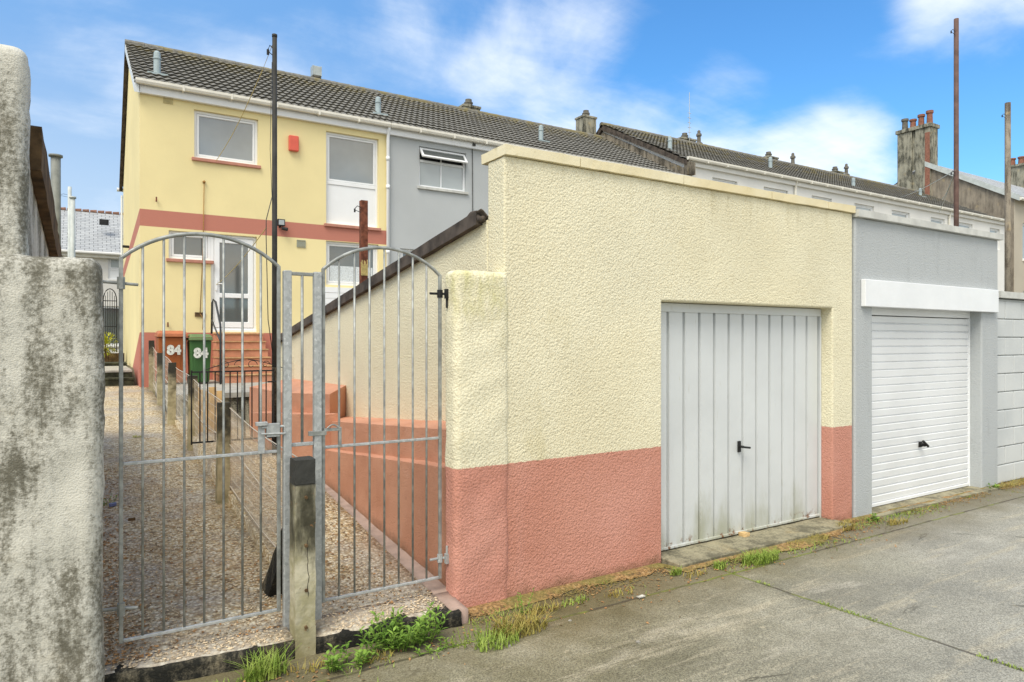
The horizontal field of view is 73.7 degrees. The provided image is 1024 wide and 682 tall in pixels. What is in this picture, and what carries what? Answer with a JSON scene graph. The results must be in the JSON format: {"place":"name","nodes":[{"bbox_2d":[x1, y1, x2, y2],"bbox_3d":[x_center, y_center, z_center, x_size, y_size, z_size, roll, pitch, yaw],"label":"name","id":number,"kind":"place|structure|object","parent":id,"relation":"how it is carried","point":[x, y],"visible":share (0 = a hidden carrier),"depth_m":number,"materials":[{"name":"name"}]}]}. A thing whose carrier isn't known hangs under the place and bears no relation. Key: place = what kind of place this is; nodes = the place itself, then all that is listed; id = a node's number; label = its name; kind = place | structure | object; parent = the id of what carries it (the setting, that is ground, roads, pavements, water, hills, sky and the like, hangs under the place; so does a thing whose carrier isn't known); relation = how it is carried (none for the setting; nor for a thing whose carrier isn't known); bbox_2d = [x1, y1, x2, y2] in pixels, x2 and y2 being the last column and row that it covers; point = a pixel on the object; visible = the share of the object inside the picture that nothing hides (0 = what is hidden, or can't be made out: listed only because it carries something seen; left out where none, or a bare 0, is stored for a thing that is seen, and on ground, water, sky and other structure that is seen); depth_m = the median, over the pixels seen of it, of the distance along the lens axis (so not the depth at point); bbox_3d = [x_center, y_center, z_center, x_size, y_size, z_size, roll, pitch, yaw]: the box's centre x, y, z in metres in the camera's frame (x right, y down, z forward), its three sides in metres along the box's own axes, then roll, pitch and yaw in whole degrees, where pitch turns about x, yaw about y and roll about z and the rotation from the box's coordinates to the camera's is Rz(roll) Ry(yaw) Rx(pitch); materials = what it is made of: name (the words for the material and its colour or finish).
{"place":"outdoors","nodes":[
{"label":"outdoors","id":0,"kind":"place"},
{"bbox_2d":[102,385,293,674],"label":"path","id":1,"kind":"structure","parent":0,"point":[152,434],"depth_m":4.91,"materials":[{"name":"beige gravel"}]},
{"bbox_2d":[282,270,321,630],"bbox_3d":[-1.190,0.625,3.875,0.213,2.040,0.042,0,0,-32],"label":"gate frame","id":2,"kind":"object","parent":1,"relation":"on","point":[288,444],"visible":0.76,"depth_m":3.87,"materials":[{"name":"metal"}]},
{"bbox_2d":[103,457,895,681],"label":"fallen leaves","id":3,"kind":"object","parent":1,"relation":"on","point":[123,651],"visible":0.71,"depth_m":4.25,"materials":[{"name":"brown plant"}]},
{"bbox_2d":[155,380,270,415],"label":"terrace","id":4,"kind":"structure","parent":0,"point":[219,386],"depth_m":12.60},
{"bbox_2d":[154,331,187,382],"bbox_3d":[-6.649,0.317,13.315,0.532,1.043,0.730,0,0,-32],"label":"wheelie bin","id":5,"kind":"object","parent":4,"relation":"on","point":[173,346],"visible":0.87,"depth_m":13.07,"materials":[{"name":"plastic"}]},
{"bbox_2d":[187,334,212,382],"bbox_3d":[-6.152,0.349,13.427,0.417,0.978,0.599,0,0,-32],"label":"wheelie bin","id":6,"kind":"object","parent":4,"relation":"on","point":[195,353],"visible":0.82,"depth_m":13.23,"materials":[{"name":"green plastic"}]},
{"bbox_2d":[211,299,271,383],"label":"steps","id":7,"kind":"structure","parent":4,"relation":"on","point":[233,346],"depth_m":14.28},
{"bbox_2d":[175,415,444,636],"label":"path","id":8,"kind":"structure","parent":0,"point":[322,627],"depth_m":4.82,"materials":[{"name":"beige gravel"}]},
{"bbox_2d":[198,387,221,431],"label":"timber boards","id":9,"kind":"object","parent":8,"relation":"on","point":[219,393],"visible":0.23,"depth_m":8.74,"materials":[{"name":"brown wood"}]},
{"bbox_2d":[266,33,276,454],"bbox_3d":[-2.609,-0.973,7.417,0.129,4.746,0.099,0,0,-32],"label":"clothes pole","id":10,"kind":"object","parent":8,"relation":"on","point":[274,191],"visible":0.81,"depth_m":7.43,"materials":[{"name":"metal"}]},
{"bbox_2d":[216,228,265,284],"bbox_3d":[-4.079,-1.148,10.059,0.009,0.244,5.608,0,0,-29],"label":"washing line","id":11,"kind":"object","parent":10,"relation":"attached to","point":[247,252],"visible":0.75,"depth_m":8.81,"materials":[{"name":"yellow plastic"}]},
{"bbox_2d":[216,47,271,160],"bbox_3d":[-4.300,-3.619,10.970,0.278,0.772,7.822,0,0,-28],"label":"washing line","id":12,"kind":"object","parent":10,"relation":"attached to","point":[246,105],"visible":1,"depth_m":11.12,"materials":[{"name":"black fabric"}]},
{"bbox_2d":[102,436,443,669],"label":"loose pebbles","id":13,"kind":"object","parent":8,"relation":"on","point":[219,649],"visible":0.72,"depth_m":4.14,"materials":[{"name":"beige gravel"}]},
{"bbox_2d":[325,484,467,623],"bbox_3d":[-1.564,1.567,6.460,0.457,0.849,5.368,0,0,-32],"label":"paved strip","id":14,"kind":"object","parent":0,"point":[439,591],"visible":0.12,"depth_m":4.73,"materials":[{"name":"concrete"}]},
{"bbox_2d":[127,365,795,541],"bbox_3d":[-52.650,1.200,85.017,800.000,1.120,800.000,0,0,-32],"label":"ground","id":15,"kind":"structure","parent":0,"point":[133,374],"depth_m":15.25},
{"bbox_2d":[0,44,62,256],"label":"garage","id":16,"kind":"structure","parent":15,"relation":"on","point":[28,224],"depth_m":3.10,"materials":[{"name":"grey concrete"}]},
{"bbox_2d":[0,254,104,681],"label":"gate pillar","id":17,"kind":"structure","parent":15,"relation":"on","point":[52,415],"depth_m":3.05,"materials":[{"name":"grey concrete"}]},
{"bbox_2d":[103,232,285,643],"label":"steel gate","id":18,"kind":"structure","parent":17,"relation":"attached to","point":[273,429],"depth_m":3.61,"materials":[{"name":"grey metal"}]},
{"bbox_2d":[48,153,62,244],"bbox_3d":[-13.525,-1.920,19.853,0.777,7.040,0.352,0,0,-32],"label":"tall pole","id":19,"kind":"object","parent":15,"relation":"on","point":[55,173],"visible":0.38,"depth_m":19.89,"materials":[{"name":"grey metal"}]},
{"bbox_2d":[61,186,71,256],"bbox_3d":[-16.418,-2.044,25.120,0.375,7.287,0.135,0,0,-32],"label":"tall pole","id":20,"kind":"object","parent":15,"relation":"on","point":[69,191],"visible":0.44,"depth_m":25.13,"materials":[{"name":"metal"}]},
{"bbox_2d":[69,196,75,256],"bbox_3d":[-15.425,-1.734,23.970,0.214,6.667,0.213,0,0,-32],"label":"tall pole","id":21,"kind":"object","parent":15,"relation":"on","point":[72,226],"visible":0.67,"depth_m":23.90,"materials":[{"name":"metal"}]},
{"bbox_2d":[61,207,120,352],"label":"slate roofed house","id":22,"kind":"structure","parent":15,"relation":"on","point":[98,236],"depth_m":33.02,"materials":[{"name":"white paint"}]},
{"bbox_2d":[104,306,118,346],"bbox_3d":[-18.791,-0.689,33.104,2.200,1.978,0.185,0,0,-32],"label":"window","id":23,"kind":"structure","parent":22,"relation":"in","point":[109,307],"depth_m":32.87,"materials":[{"name":"plastic"}]},
{"bbox_2d":[107,258,118,280],"bbox_3d":[-18.818,-3.463,33.087,1.400,1.145,0.185,0,0,-32],"label":"window","id":24,"kind":"structure","parent":22,"relation":"in","point":[113,272],"depth_m":32.90,"materials":[{"name":"white plastic"}]},
{"bbox_2d":[103,288,116,351],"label":"iron gate","id":25,"kind":"structure","parent":15,"relation":"on","point":[107,326],"depth_m":19.86,"materials":[{"name":"black metal"}]},
{"bbox_2d":[104,332,118,360],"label":"shrub","id":26,"kind":"object","parent":15,"relation":"on","point":[105,343],"visible":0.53,"depth_m":18.47,"materials":[{"name":"yellow plant"}]},
{"bbox_2d":[104,353,123,361],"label":"brick wall","id":27,"kind":"structure","parent":15,"relation":"on","point":[112,357],"depth_m":18.99,"materials":[{"name":"brown brick"}]},
{"bbox_2d":[105,362,133,385],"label":"garden steps","id":28,"kind":"structure","parent":15,"relation":"on","point":[111,373],"depth_m":14.42,"materials":[{"name":"grey concrete"}]},
{"bbox_2d":[104,640,294,681],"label":"kerb","id":29,"kind":"structure","parent":15,"relation":"on","point":[197,667],"depth_m":3.45,"materials":[{"name":"concrete"}]},
{"bbox_2d":[178,391,249,421],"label":"retaining wall","id":30,"kind":"structure","parent":15,"relation":"on","point":[234,400],"depth_m":10.92,"materials":[{"name":"concrete"}]},
{"bbox_2d":[148,340,296,597],"bbox_3d":[-4.229,0.823,8.808,0.177,1.669,11.476,0,0,-31],"label":"wire fence","id":31,"kind":"object","parent":15,"relation":"on","point":[269,585],"visible":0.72,"depth_m":6.12,"materials":[{"name":"metal"}]},
{"bbox_2d":[117,39,390,386],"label":"terraced house","id":32,"kind":"structure","parent":15,"relation":"on","point":[182,112],"depth_m":15.36,"materials":[{"name":"paint"}]},
{"bbox_2d":[166,231,213,263],"bbox_3d":[-6.888,-2.000,14.598,0.920,0.660,0.185,0,0,-32],"label":"window","id":33,"kind":"structure","parent":32,"relation":"in","point":[194,244],"depth_m":14.63,"materials":[{"name":"white plastic"}]},
{"bbox_2d":[200,180,205,329],"bbox_3d":[-6.650,-1.849,14.670,0.113,3.210,0.047,0,0,-32],"label":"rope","id":34,"kind":"object","parent":32,"relation":"hanging from","point":[204,181],"visible":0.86,"depth_m":14.66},
{"bbox_2d":[192,110,260,168],"bbox_3d":[-6.263,-4.410,14.985,1.410,1.100,0.185,0,0,-32],"label":"window","id":35,"kind":"structure","parent":32,"relation":"in","point":[212,132],"depth_m":15.02,"materials":[{"name":"white plastic"}]},
{"bbox_2d":[210,235,256,331],"bbox_3d":[-6.153,-1.265,15.092,0.950,2.130,0.120,0,0,-32],"label":"door","id":36,"kind":"structure","parent":32,"relation":"in","point":[232,249],"depth_m":15.11,"materials":[{"name":"white plastic"}]},
{"bbox_2d":[326,241,376,285],"bbox_3d":[-3.886,-1.850,16.531,1.300,1.040,0.060,0,0,-32],"label":"window","id":37,"kind":"structure","parent":32,"relation":"in","point":[333,250],"depth_m":16.43,"materials":[{"name":"white plastic"}]},
{"bbox_2d":[324,132,380,230],"bbox_3d":[-3.853,-3.833,16.478,1.400,2.255,0.185,0,0,-32],"label":"window","id":38,"kind":"structure","parent":32,"relation":"in","point":[351,161],"depth_m":16.50,"materials":[{"name":"white plastic"}]},
{"bbox_2d":[289,456,315,658],"bbox_3d":[-1.141,1.220,3.723,0.117,1.165,0.137,0,0,-32],"label":"concrete post","id":39,"kind":"object","parent":15,"relation":"on","point":[302,552],"visible":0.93,"depth_m":3.68,"materials":[{"name":"grey concrete"}]},
{"bbox_2d":[354,200,367,283],"bbox_3d":[-2.436,-0.478,10.952,0.228,3.556,0.113,0,0,-32],"label":"steel post","id":40,"kind":"object","parent":15,"relation":"on","point":[363,237],"visible":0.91,"depth_m":10.95,"materials":[{"name":"brown metal"}]},
{"bbox_2d":[316,606,461,653],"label":"kerb","id":41,"kind":"structure","parent":15,"relation":"on","point":[345,636],"depth_m":3.83,"materials":[{"name":"concrete"}]},
{"bbox_2d":[336,82,563,263],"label":"terraced house","id":42,"kind":"structure","parent":15,"relation":"on","point":[438,178],"depth_m":17.85,"materials":[{"name":"paint"}]},
{"bbox_2d":[400,249,412,257],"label":"window","id":43,"kind":"structure","parent":42,"relation":"in","point":[401,254],"depth_m":17.25,"materials":[{"name":"white plastic"}]},
{"bbox_2d":[417,147,468,194],"bbox_3d":[-1.790,-4.415,17.715,1.450,1.090,0.334,0,0,-32],"label":"window","id":44,"kind":"structure","parent":42,"relation":"in","point":[439,170],"depth_m":17.76,"materials":[{"name":"white plastic"}]},
{"bbox_2d":[445,270,507,607],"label":"gate pillar","id":45,"kind":"structure","parent":15,"relation":"on","point":[476,342],"depth_m":4.33,"materials":[{"name":"paint"}]},
{"bbox_2d":[308,246,448,602],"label":"steel gate","id":46,"kind":"structure","parent":45,"relation":"attached to","point":[440,557],"depth_m":4.14,"materials":[{"name":"grey metal"}]},
{"bbox_2d":[249,144,855,597],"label":"garage","id":47,"kind":"structure","parent":15,"relation":"on","point":[679,368],"depth_m":5.37,"materials":[{"name":"yellow paint"}]},
{"bbox_2d":[191,359,281,444],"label":"iron gate","id":48,"kind":"structure","parent":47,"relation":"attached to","point":[237,371],"depth_m":7.15,"materials":[{"name":"black metal"}]},
{"bbox_2d":[661,303,820,550],"bbox_3d":[1.996,0.690,5.847,2.145,1.980,0.111,0,0,-32],"label":"garage door","id":49,"kind":"structure","parent":47,"relation":"in","point":[741,385],"depth_m":5.81,"materials":[{"name":"grey paint"}]},
{"bbox_2d":[488,110,687,175],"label":"terraced house","id":50,"kind":"structure","parent":15,"relation":"on","point":[583,139],"depth_m":22.89,"materials":[{"name":"tile"}]},
{"bbox_2d":[596,92,798,193],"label":"terraced house","id":51,"kind":"structure","parent":15,"relation":"on","point":[683,154],"depth_m":24.25,"materials":[{"name":"tile"}]},
{"bbox_2d":[712,178,735,184],"bbox_3d":[7.228,-5.010,23.414,1.245,1.020,0.060,0,0,-32],"label":"window","id":52,"kind":"structure","parent":51,"relation":"in","point":[713,179],"depth_m":23.42,"materials":[{"name":"white plastic"}]},
{"bbox_2d":[764,187,785,193],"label":"window","id":53,"kind":"structure","parent":51,"relation":"in","point":[768,189],"depth_m":24.82,"materials":[{"name":"white plastic"}]},
{"bbox_2d":[708,145,883,211],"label":"terraced house","id":54,"kind":"structure","parent":15,"relation":"on","point":[810,184],"depth_m":27.38,"materials":[{"name":"tile"}]},
{"bbox_2d":[812,196,829,201],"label":"window","id":55,"kind":"structure","parent":54,"relation":"in","point":[813,197],"depth_m":26.27,"materials":[{"name":"grey glass"}]},
{"bbox_2d":[855,204,871,210],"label":"window","id":56,"kind":"structure","parent":54,"relation":"in","point":[863,207],"depth_m":27.78,"materials":[{"name":"grey glass"}]},
{"bbox_2d":[796,164,952,223],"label":"terraced house","id":57,"kind":"structure","parent":15,"relation":"on","point":[893,202],"depth_m":30.20,"materials":[{"name":"paint"}]},
{"bbox_2d":[892,211,907,217],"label":"window","id":58,"kind":"structure","parent":57,"relation":"in","point":[896,213],"depth_m":29.22,"materials":[{"name":"white glass"}]},
{"bbox_2d":[931,218,942,223],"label":"window","id":59,"kind":"structure","parent":57,"relation":"in","point":[935,220],"depth_m":30.81,"materials":[{"name":"grey glass"}]},
{"bbox_2d":[852,209,1003,518],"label":"garage","id":60,"kind":"structure","parent":15,"relation":"on","point":[925,302],"depth_m":7.27,"materials":[{"name":"white paint"}]},
{"bbox_2d":[872,307,969,506],"bbox_3d":[4.379,0.665,7.308,2.175,2.029,0.105,0,0,-32],"label":"garage door","id":61,"kind":"structure","parent":60,"relation":"in","point":[921,365],"depth_m":7.34,"materials":[{"name":"white paint"}]},
{"bbox_2d":[861,178,1003,290],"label":"terraced house","id":62,"kind":"structure","parent":15,"relation":"on","point":[973,219],"depth_m":33.58,"materials":[{"name":"paint"}]},
{"bbox_2d":[959,223,970,228],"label":"window","id":63,"kind":"structure","parent":62,"relation":"in","point":[960,224],"depth_m":32.13,"materials":[{"name":"white glass"}]},
{"bbox_2d":[990,228,997,241],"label":"window","id":64,"kind":"structure","parent":62,"relation":"in","point":[991,230],"depth_m":33.64,"materials":[{"name":"white plastic"}]},
{"bbox_2d":[950,18,958,226],"bbox_3d":[10.177,-2.918,15.712,0.297,9.037,0.106,0,0,-32],"label":"tall pole","id":65,"kind":"object","parent":15,"relation":"on","point":[956,121],"visible":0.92,"depth_m":15.72,"materials":[{"name":"brown wood"}]},
{"bbox_2d":[902,172,953,211],"bbox_3d":[14.135,-5.131,23.164,0.604,2.736,16.789,0,0,26],"label":"washing line","id":66,"kind":"object","parent":65,"relation":"hanging from","point":[946,192],"visible":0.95,"depth_m":18.33,"materials":[{"name":"fabric"}]},
{"bbox_2d":[894,110,1023,292],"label":"gabled house","id":67,"kind":"structure","parent":15,"relation":"on","point":[918,167],"depth_m":39.71,"materials":[{"name":"grey concrete"}]},
{"bbox_2d":[1022,224,1023,260],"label":"window","id":68,"kind":"structure","parent":67,"relation":"in","point":[1023,224],"depth_m":37.28,"materials":[{"name":"white plastic"}]},
{"bbox_2d":[1002,102,1010,291],"bbox_3d":[13.085,-2.369,18.102,0.400,7.938,0.145,0,0,-32],"label":"wooden pole","id":69,"kind":"object","parent":15,"relation":"on","point":[1007,233],"visible":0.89,"depth_m":18.11,"materials":[{"name":"brown wood"}]},
{"bbox_2d":[998,291,1023,482],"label":"block wall","id":70,"kind":"structure","parent":15,"relation":"on","point":[1011,387],"depth_m":8.21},
{"bbox_2d":[1011,156,1023,187],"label":"gabled house","id":71,"kind":"structure","parent":15,"relation":"on","point":[1017,174],"depth_m":48.44,"materials":[{"name":"paint"}]},
{"bbox_2d":[0,0,1023,213],"label":"sky","id":72,"kind":"structure","parent":0,"point":[828,84],"materials":[{"name":"blue"}]},
{"bbox_2d":[177,485,1023,681],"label":"lane","id":73,"kind":"structure","parent":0,"point":[942,592],"depth_m":4.10,"materials":[{"name":"concrete"}]},
{"bbox_2d":[223,642,297,681],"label":"grass tuft","id":74,"kind":"object","parent":73,"relation":"on","point":[273,669],"visible":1,"depth_m":3.44,"materials":[{"name":"green plant"}]},
{"bbox_2d":[286,655,325,675],"bbox_3d":[-1.045,1.665,3.526,0.242,0.061,0.124,0,0,-32],"label":"grass tuft","id":75,"kind":"object","parent":73,"relation":"on","point":[312,669],"visible":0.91,"depth_m":3.52,"materials":[{"name":"plant"}]},
{"bbox_2d":[320,641,375,671],"bbox_3d":[-0.850,1.634,3.551,0.311,0.124,0.199,0,0,-32],"label":"weed","id":76,"kind":"object","parent":73,"relation":"on","point":[365,653],"visible":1,"depth_m":3.54,"materials":[{"name":"green plant"}]},
{"bbox_2d":[364,649,395,664],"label":"grass tuft","id":77,"kind":"object","parent":73,"relation":"on","point":[384,654],"visible":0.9,"depth_m":3.64,"materials":[{"name":"plant"}]},
{"bbox_2d":[357,601,451,655],"bbox_3d":[-0.598,1.590,3.768,0.568,0.212,0.275,0,0,-32],"label":"weed","id":78,"kind":"object","parent":73,"relation":"on","point":[418,634],"visible":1,"depth_m":3.76,"materials":[{"name":"green plant"}]},
{"bbox_2d":[414,637,459,655],"bbox_3d":[-0.404,1.671,3.738,0.280,0.050,0.129,0,0,-32],"label":"weed","id":79,"kind":"object","parent":73,"relation":"on","point":[427,647],"visible":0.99,"depth_m":3.73,"materials":[{"name":"green plant"}]},
{"bbox_2d":[443,618,512,649],"bbox_3d":[-0.190,1.651,3.861,0.475,0.090,0.186,0,0,-32],"label":"weed","id":80,"kind":"object","parent":73,"relation":"on","point":[477,632],"visible":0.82,"depth_m":3.87,"materials":[{"name":"green plant"}]},
{"bbox_2d":[461,627,522,651],"bbox_3d":[-0.098,1.655,3.800,0.316,0.080,0.246,0,0,10],"label":"grass tuft","id":81,"kind":"object","parent":73,"relation":"on","point":[481,645],"visible":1,"depth_m":3.79,"materials":[{"name":"green plant"}]},
{"bbox_2d":[490,602,560,637],"bbox_3d":[0.062,1.633,3.982,0.462,0.125,0.343,0,0,-32],"label":"grass tuft","id":82,"kind":"object","parent":73,"relation":"on","point":[525,622],"visible":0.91,"depth_m":3.97,"materials":[{"name":"plant"}]},
{"bbox_2d":[516,586,534,613],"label":"weed","id":83,"kind":"object","parent":73,"relation":"on","point":[522,611],"visible":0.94,"depth_m":4.24,"materials":[{"name":"green plant"}]},
{"bbox_2d":[527,598,559,613],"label":"grass tuft","id":84,"kind":"object","parent":73,"relation":"on","point":[546,607],"visible":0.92,"depth_m":4.28,"materials":[{"name":"plant"}]},
{"bbox_2d":[561,594,588,606],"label":"grass tuft","id":85,"kind":"object","parent":73,"relation":"on","point":[565,603],"visible":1,"depth_m":4.42,"materials":[{"name":"green plant"}]},
{"bbox_2d":[216,495,988,681],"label":"ground cover","id":86,"kind":"object","parent":73,"relation":"on","point":[876,521],"visible":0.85,"depth_m":5.44,"materials":[{"name":"green plant"}]},
{"bbox_2d":[604,585,632,597],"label":"grass tuft","id":87,"kind":"object","parent":73,"relation":"on","point":[620,590],"visible":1,"depth_m":4.57,"materials":[{"name":"yellow plant"}]},
{"bbox_2d":[666,564,681,575],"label":"grass tuft","id":88,"kind":"object","parent":73,"relation":"on","point":[674,572],"visible":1,"depth_m":4.95,"materials":[{"name":"green plant"}]},
{"bbox_2d":[683,569,707,578],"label":"grass tuft","id":89,"kind":"object","parent":73,"relation":"on","point":[689,575],"visible":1,"depth_m":4.95,"materials":[{"name":"yellow plant"}]},
{"bbox_2d":[712,559,727,569],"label":"grass tuft","id":90,"kind":"object","parent":73,"relation":"on","point":[721,565],"visible":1,"depth_m":5.09,"materials":[{"name":"green plant"}]},
{"bbox_2d":[468,481,1023,622],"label":"grit","id":91,"kind":"object","parent":73,"relation":"on","point":[662,569],"visible":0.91,"depth_m":5.05,"materials":[{"name":"soil"}]},
{"bbox_2d":[468,478,1023,615],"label":"soil debris","id":92,"kind":"object","parent":73,"relation":"on","point":[538,595],"visible":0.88,"depth_m":4.91,"materials":[{"name":"brown soil"}]},
{"bbox_2d":[739,546,778,565],"bbox_3d":[1.921,1.649,5.265,0.485,0.092,0.281,0,0,-23],"label":"grass tuft","id":93,"kind":"object","parent":73,"relation":"on","point":[763,557],"visible":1,"depth_m":5.22,"materials":[{"name":"green plant"}]},
{"bbox_2d":[807,532,829,539],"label":"grass tuft","id":94,"kind":"object","parent":73,"relation":"on","point":[826,536],"visible":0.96,"depth_m":5.84,"materials":[{"name":"brown plant"}]},
{"bbox_2d":[835,520,855,530],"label":"grass tuft","id":95,"kind":"object","parent":73,"relation":"on","point":[847,527],"visible":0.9,"depth_m":6.12,"materials":[{"name":"brown plant"}]},
{"bbox_2d":[866,513,879,521],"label":"weed","id":96,"kind":"object","parent":73,"relation":"on","point":[874,515],"visible":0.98,"depth_m":6.44,"materials":[{"name":"green plant"}]},
{"bbox_2d":[734,571,1022,670],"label":"moss","id":97,"kind":"object","parent":73,"relation":"on","point":[828,603],"visible":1,"depth_m":4.17,"materials":[{"name":"green plant"}]},
{"bbox_2d":[887,516,909,525],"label":"grass tuft","id":98,"kind":"object","parent":73,"relation":"on","point":[893,522],"visible":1,"depth_m":6.34,"materials":[{"name":"plant"}]},
{"bbox_2d":[988,483,999,488],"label":"weed","id":99,"kind":"object","parent":73,"relation":"on","point":[995,485],"visible":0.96,"depth_m":7.81,"materials":[{"name":"green plant"}]},
{"bbox_2d":[998,477,1023,487],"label":"grass tuft","id":100,"kind":"object","parent":73,"relation":"on","point":[1012,483],"visible":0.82,"depth_m":8.04,"materials":[{"name":"brown plant"}]},
{"bbox_2d":[738,531,749,536],"bbox_3d":[1.971,1.652,5.795,0.071,0.059,0.067,0,0,-32],"label":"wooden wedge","id":101,"kind":"object","parent":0,"point":[743,534],"visible":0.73,"depth_m":5.78,"materials":[{"name":"beige wood"}]}
]}

